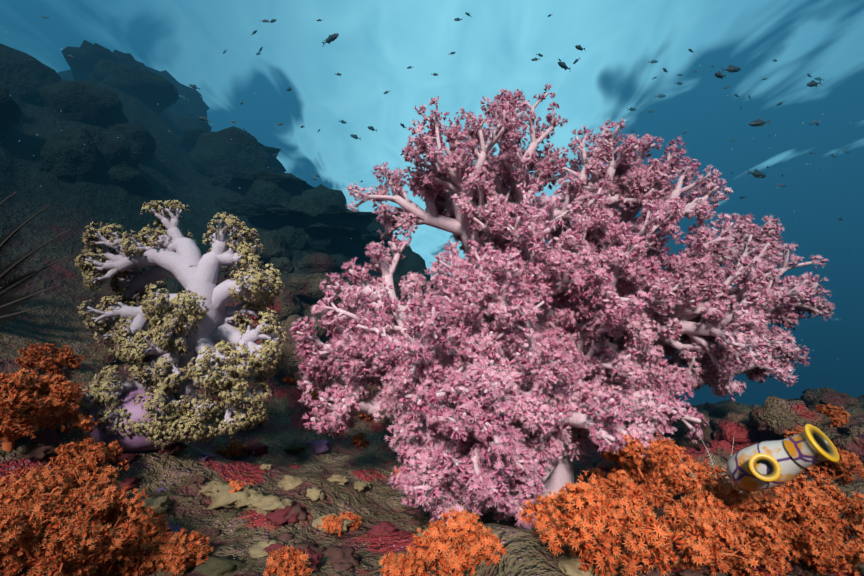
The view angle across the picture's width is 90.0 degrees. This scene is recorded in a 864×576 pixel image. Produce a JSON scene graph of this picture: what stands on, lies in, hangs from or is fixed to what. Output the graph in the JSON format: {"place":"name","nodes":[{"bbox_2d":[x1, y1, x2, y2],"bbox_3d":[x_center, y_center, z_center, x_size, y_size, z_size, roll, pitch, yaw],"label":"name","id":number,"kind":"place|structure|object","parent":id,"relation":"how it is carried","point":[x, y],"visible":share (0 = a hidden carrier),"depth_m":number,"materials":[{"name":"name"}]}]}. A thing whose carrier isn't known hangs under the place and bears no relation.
{"place":"outdoors","nodes":[
{"label":"outdoors","id":0,"kind":"place"},
{"bbox_2d":[5,6,837,538],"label":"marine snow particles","id":1,"kind":"object","parent":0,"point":[245,128],"visible":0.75,"depth_m":0.83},
{"bbox_2d":[0,81,863,575],"bbox_3d":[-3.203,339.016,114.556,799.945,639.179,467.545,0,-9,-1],"label":"reef ground","id":2,"kind":"structure","parent":0,"point":[170,173],"depth_m":1.17,"materials":[{"name":"brown stone"}]},
{"bbox_2d":[0,192,70,325],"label":"feather star","id":3,"kind":"object","parent":2,"relation":"on","point":[16,284],"visible":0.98,"depth_m":1.08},
{"bbox_2d":[77,389,179,451],"bbox_3d":[-0.611,0.266,0.893,0.231,0.118,0.168,0,-9,-1],"label":"sponge","id":4,"kind":"object","parent":2,"relation":"on","point":[134,442],"visible":0.38,"depth_m":0.82},
{"bbox_2d":[80,207,279,440],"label":"yellow soft coral stalks","id":5,"kind":"object","parent":2,"relation":"on","point":[181,259],"visible":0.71,"depth_m":0.88,"materials":[{"name":"plant"}]},
{"bbox_2d":[71,200,286,449],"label":"coral polyps","id":6,"kind":"object","parent":5,"relation":"on","point":[98,386],"visible":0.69,"depth_m":0.84,"materials":[{"name":"yellow plant"}]},
{"bbox_2d":[3,425,858,575],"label":"coral","id":7,"kind":"object","parent":2,"relation":"on","point":[279,511],"visible":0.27,"depth_m":0.74},
{"bbox_2d":[0,342,863,575],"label":"orange soft corals polyps","id":8,"kind":"object","parent":2,"relation":"on","point":[438,534],"visible":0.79,"depth_m":0.58,"materials":[{"name":"orange plant"}]},
{"bbox_2d":[726,424,839,491],"bbox_3d":[0.421,0.211,0.531,0.068,0.092,0.116,6,-11,-35],"label":"sea squirt","id":9,"kind":"object","parent":8,"relation":"on","point":[763,465],"visible":1,"depth_m":0.52},
{"bbox_2d":[0,349,863,575],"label":"orange coral stems","id":10,"kind":"object","parent":2,"relation":"on","point":[8,445],"visible":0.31,"depth_m":0.61,"materials":[{"name":"orange plant"}]},
{"bbox_2d":[0,40,863,472],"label":"rocks","id":11,"kind":"object","parent":2,"relation":"on","point":[302,214],"visible":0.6,"depth_m":2.12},
{"bbox_2d":[290,83,834,528],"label":"coral polyps","id":12,"kind":"object","parent":2,"relation":"on","point":[506,476],"visible":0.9,"depth_m":0.91,"materials":[{"name":"pink plant"}]},
{"bbox_2d":[297,93,827,529],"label":"coral branches","id":13,"kind":"object","parent":2,"relation":"on","point":[561,473],"visible":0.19,"depth_m":0.99,"materials":[{"name":"white plant"}]},
{"bbox_2d":[679,431,733,481],"bbox_3d":[0.510,0.341,0.805,0.119,0.157,0.046,0,-9,-1],"label":"hydroid","id":14,"kind":"object","parent":2,"relation":"on","point":[710,458],"visible":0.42,"depth_m":0.80},
{"bbox_2d":[0,0,863,406],"label":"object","id":15,"kind":"structure","parent":0,"point":[612,75],"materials":[{"name":"blue liquid"}]},
{"bbox_2d":[40,12,850,320],"bbox_3d":[0.322,-1.521,3.810,9.792,3.306,3.708,0,-9,-1],"label":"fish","id":16,"kind":"object","parent":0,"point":[718,74],"visible":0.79,"depth_m":3.12,"materials":[{"name":"black"}]}
]}

